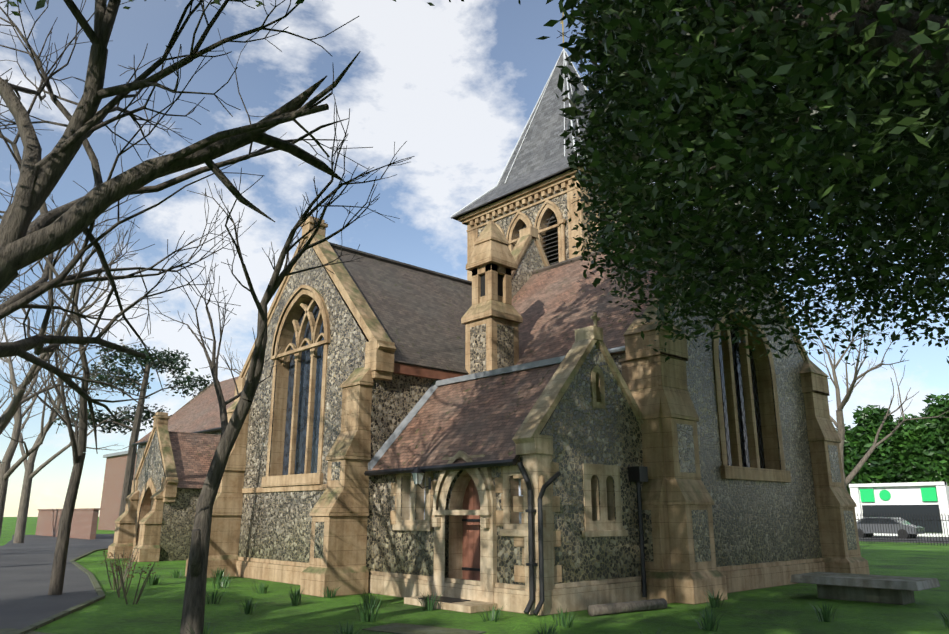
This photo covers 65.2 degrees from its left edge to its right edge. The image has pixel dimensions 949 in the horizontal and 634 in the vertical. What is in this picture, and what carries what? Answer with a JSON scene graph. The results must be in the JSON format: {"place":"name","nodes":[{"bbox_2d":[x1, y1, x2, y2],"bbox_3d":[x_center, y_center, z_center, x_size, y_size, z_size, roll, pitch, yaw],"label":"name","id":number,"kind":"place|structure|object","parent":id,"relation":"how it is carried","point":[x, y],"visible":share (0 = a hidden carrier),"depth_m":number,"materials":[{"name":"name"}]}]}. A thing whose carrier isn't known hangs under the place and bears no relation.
{"place":"outdoors","nodes":[
{"label":"outdoors","id":0,"kind":"place"},
{"bbox_2d":[0,534,113,628],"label":"asphalt path","id":1,"kind":"structure","parent":0,"point":[26,599],"depth_m":19.18,"materials":[{"name":"grey asphalt"}]},
{"bbox_2d":[0,193,97,594],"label":"bare tree","id":2,"kind":"object","parent":1,"relation":"on","point":[78,438],"visible":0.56,"depth_m":16.27,"materials":[{"name":"brown plant"}]},
{"bbox_2d":[11,548,107,633],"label":"path edging stones","id":3,"kind":"object","parent":1,"relation":"on","point":[64,613],"visible":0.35,"depth_m":13.80,"materials":[{"name":"grey stone"}]},
{"bbox_2d":[0,517,948,633],"bbox_3d":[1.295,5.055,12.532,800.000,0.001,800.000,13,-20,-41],"label":"ground grass","id":4,"kind":"structure","parent":0,"point":[783,609],"depth_m":13.04,"materials":[{"name":"green plant"}]},
{"bbox_2d":[0,202,169,434],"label":"bare tree","id":5,"kind":"object","parent":4,"relation":"on","point":[20,397],"visible":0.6,"depth_m":24.22,"materials":[{"name":"brown plant"}]},
{"bbox_2d":[35,453,136,538],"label":"brick building","id":6,"kind":"structure","parent":4,"relation":"on","point":[84,523],"depth_m":74.71,"materials":[{"name":"brick"}]},
{"bbox_2d":[103,449,137,457],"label":"building roof","id":7,"kind":"structure","parent":6,"relation":"on","point":[115,454],"depth_m":77.42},
{"bbox_2d":[104,547,155,604],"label":"rose stems","id":8,"kind":"object","parent":4,"relation":"on","point":[121,581],"visible":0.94,"depth_m":15.36,"materials":[{"name":"plant"}]},
{"bbox_2d":[101,548,158,580],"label":"shrub leaves","id":9,"kind":"object","parent":8,"relation":"attached to","point":[125,564],"visible":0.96,"depth_m":15.38,"materials":[{"name":"green plant"}]},
{"bbox_2d":[50,339,213,515],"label":"pine","id":10,"kind":"object","parent":4,"relation":"on","point":[168,360],"depth_m":46.62,"materials":[{"name":"green plant"}]},
{"bbox_2d":[0,0,372,453],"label":"bare tree","id":11,"kind":"object","parent":4,"relation":"on","point":[25,241],"visible":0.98,"depth_m":9.00,"materials":[{"name":"brown plant"}]},
{"bbox_2d":[0,623,486,633],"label":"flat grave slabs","id":12,"kind":"structure","parent":4,"relation":"on","point":[399,628],"depth_m":10.96,"materials":[{"name":"stone"}]},
{"bbox_2d":[149,94,414,633],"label":"slender bare tree","id":13,"kind":"object","parent":4,"relation":"on","point":[193,610],"visible":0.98,"depth_m":11.61,"materials":[{"name":"brown plant"}]},
{"bbox_2d":[132,30,647,615],"bbox_3d":[-4.590,-2.175,31.242,14.730,23.501,32.140,13,-20,-41],"label":"church ironwork","id":14,"kind":"object","parent":4,"relation":"on","point":[638,474],"visible":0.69,"depth_m":13.81,"materials":[{"name":"black metal"}]},
{"bbox_2d":[481,274,502,296],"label":"turret openings","id":15,"kind":"object","parent":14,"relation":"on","point":[500,285],"visible":0.29,"depth_m":19.77,"materials":[{"name":"black"}]},
{"bbox_2d":[450,49,624,352],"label":"spire lead rolls","id":16,"kind":"object","parent":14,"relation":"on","point":[616,349],"visible":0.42,"depth_m":33.13,"materials":[{"name":"grey metal"}]},
{"bbox_2d":[451,52,635,220],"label":"spire slates","id":17,"kind":"object","parent":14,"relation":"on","point":[540,157],"visible":0.35,"depth_m":32.37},
{"bbox_2d":[560,13,563,48],"bbox_3d":[4.172,-13.422,35.027,0.054,2.220,0.760,1,-15,-6],"label":"spire finial","id":18,"kind":"object","parent":17,"relation":"on","point":[561,22],"visible":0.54,"depth_m":35.04,"materials":[{"name":"gold metal"}]},
{"bbox_2d":[514,212,628,264],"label":"belfry louvres","id":19,"kind":"object","parent":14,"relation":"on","point":[551,236],"visible":0.06,"depth_m":29.18,"materials":[{"name":"grey"}]},
{"bbox_2d":[0,294,948,542],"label":"bare trees","id":20,"kind":"object","parent":4,"relation":"on","point":[6,470],"visible":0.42,"depth_m":35.52,"materials":[{"name":"brown plant"}]},
{"bbox_2d":[107,167,869,604],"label":"stone dressings","id":21,"kind":"structure","parent":4,"relation":"on","point":[671,495],"depth_m":18.98,"materials":[{"name":"beige stone"}]},
{"bbox_2d":[282,302,323,474],"bbox_3d":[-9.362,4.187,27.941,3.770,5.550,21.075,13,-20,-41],"label":"window glass","id":22,"kind":"object","parent":21,"relation":"in","point":[302,414],"visible":0.17,"depth_m":20.27,"materials":[{"name":"blue glass"}]},
{"bbox_2d":[368,312,645,615],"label":"vestry stone dressings","id":23,"kind":"structure","parent":4,"relation":"on","point":[534,448],"depth_m":14.18,"materials":[{"name":"beige stone"}]},
{"bbox_2d":[412,473,423,483],"bbox_3d":[-1.159,3.315,15.225,0.180,0.220,0.180,13,-20,-41],"label":"wall lamp glass","id":24,"kind":"object","parent":23,"relation":"attached to","point":[420,476],"visible":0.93,"depth_m":15.18,"materials":[{"name":"grey glass"}]},
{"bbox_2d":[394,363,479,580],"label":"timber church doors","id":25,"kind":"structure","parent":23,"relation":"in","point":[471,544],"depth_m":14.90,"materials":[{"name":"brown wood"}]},
{"bbox_2d":[410,478,523,523],"bbox_3d":[-0.144,3.617,14.861,0.001,0.970,3.720,13,-20,-41],"label":"porch window","id":26,"kind":"structure","parent":23,"relation":"in","point":[519,495],"depth_m":13.86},
{"bbox_2d":[141,567,948,633],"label":"daffodil shoots","id":27,"kind":"object","parent":4,"relation":"on","point":[709,625],"visible":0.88,"depth_m":12.23,"materials":[{"name":"green plant"}]},
{"bbox_2d":[587,598,667,615],"bbox_3d":[2.714,5.102,13.064,1.817,0.180,0.180,10,-18,-33],"label":"log","id":28,"kind":"object","parent":4,"relation":"on","point":[622,607],"visible":1,"depth_m":12.96,"materials":[{"name":"grey wood"}]},
{"bbox_2d":[817,584,914,604],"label":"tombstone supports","id":29,"kind":"object","parent":4,"relation":"on","point":[877,595],"visible":0.64,"depth_m":14.59,"materials":[{"name":"grey stone"}]},
{"bbox_2d":[790,572,940,590],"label":"bench slab","id":30,"kind":"structure","parent":29,"relation":"on","point":[879,581],"depth_m":14.53,"materials":[{"name":"grey stone"}]},
{"bbox_2d":[835,393,948,495],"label":"broadleaf trees","id":31,"kind":"object","parent":4,"relation":"on","point":[916,450],"visible":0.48,"depth_m":67.00,"materials":[{"name":"green plant"}]},
{"bbox_2d":[849,482,948,536],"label":"shop building","id":32,"kind":"structure","parent":4,"relation":"on","point":[908,493],"depth_m":56.91,"materials":[{"name":"white paint"}]},
{"bbox_2d":[860,487,937,501],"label":"green signs","id":33,"kind":"object","parent":32,"relation":"attached to","point":[927,494],"visible":0.96,"depth_m":57.88,"materials":[{"name":"green plastic"}]},
{"bbox_2d":[862,505,942,532],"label":"shop window","id":34,"kind":"structure","parent":32,"relation":"in","point":[914,510],"depth_m":56.34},
{"bbox_2d":[856,513,948,545],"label":"churchyard railings","id":35,"kind":"object","parent":4,"relation":"on","point":[890,519],"visible":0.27,"depth_m":41.40,"materials":[{"name":"black metal"}]},
{"bbox_2d":[859,535,948,543],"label":"road","id":36,"kind":"structure","parent":4,"relation":"on","point":[893,537],"depth_m":47.72,"materials":[{"name":"grey asphalt"}]},
{"bbox_2d":[857,517,924,533],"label":"car body","id":37,"kind":"object","parent":36,"relation":"on","point":[889,528],"visible":0.42,"depth_m":50.33,"materials":[{"name":"grey metal"}]},
{"bbox_2d":[857,518,898,523],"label":"car windows","id":38,"kind":"structure","parent":37,"relation":"attached to","point":[876,521],"depth_m":50.85,"materials":[{"name":"black glass"}]},
{"bbox_2d":[858,528,916,538],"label":"car wheels","id":39,"kind":"object","parent":37,"relation":"attached to","point":[898,533],"visible":0.31,"depth_m":49.80,"materials":[{"name":"black rubber"}]},
{"bbox_2d":[0,0,948,516],"label":"sky","id":40,"kind":"structure","parent":0,"point":[457,81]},
{"bbox_2d":[4,0,948,365],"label":"foliage","id":41,"kind":"object","parent":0,"point":[850,154],"depth_m":7.52,"materials":[{"name":"green plant"}]},
{"bbox_2d":[134,186,856,584],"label":"church flint walls","id":42,"kind":"structure","parent":0,"point":[758,522],"depth_m":17.70,"materials":[{"name":"grey stone"}]},
{"bbox_2d":[316,242,471,374],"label":"dark transept roof tiles","id":43,"kind":"object","parent":42,"relation":"on","point":[419,312],"visible":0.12,"depth_m":20.98,"materials":[{"name":"tile"}]},
{"bbox_2d":[136,222,703,489],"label":"red church roof tiles","id":44,"kind":"object","parent":42,"relation":"on","point":[555,305],"visible":0.15,"depth_m":18.56,"materials":[{"name":"brown tile"}]},
{"bbox_2d":[368,355,565,469],"bbox_3d":[-0.043,2.092,16.196,2.210,2.440,4.610,13,-20,-41],"label":"roof flashing","id":45,"kind":"object","parent":44,"relation":"on","point":[386,445],"visible":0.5,"depth_m":17.30,"materials":[{"name":"grey metal"}]},
{"bbox_2d":[718,318,764,468],"bbox_3d":[4.823,2.054,17.324,7.470,5.150,0.100,13,-20,-41],"label":"window glass","id":46,"kind":"object","parent":42,"relation":"in","point":[741,409],"visible":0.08,"depth_m":19.20,"materials":[{"name":"glass"}]}
]}

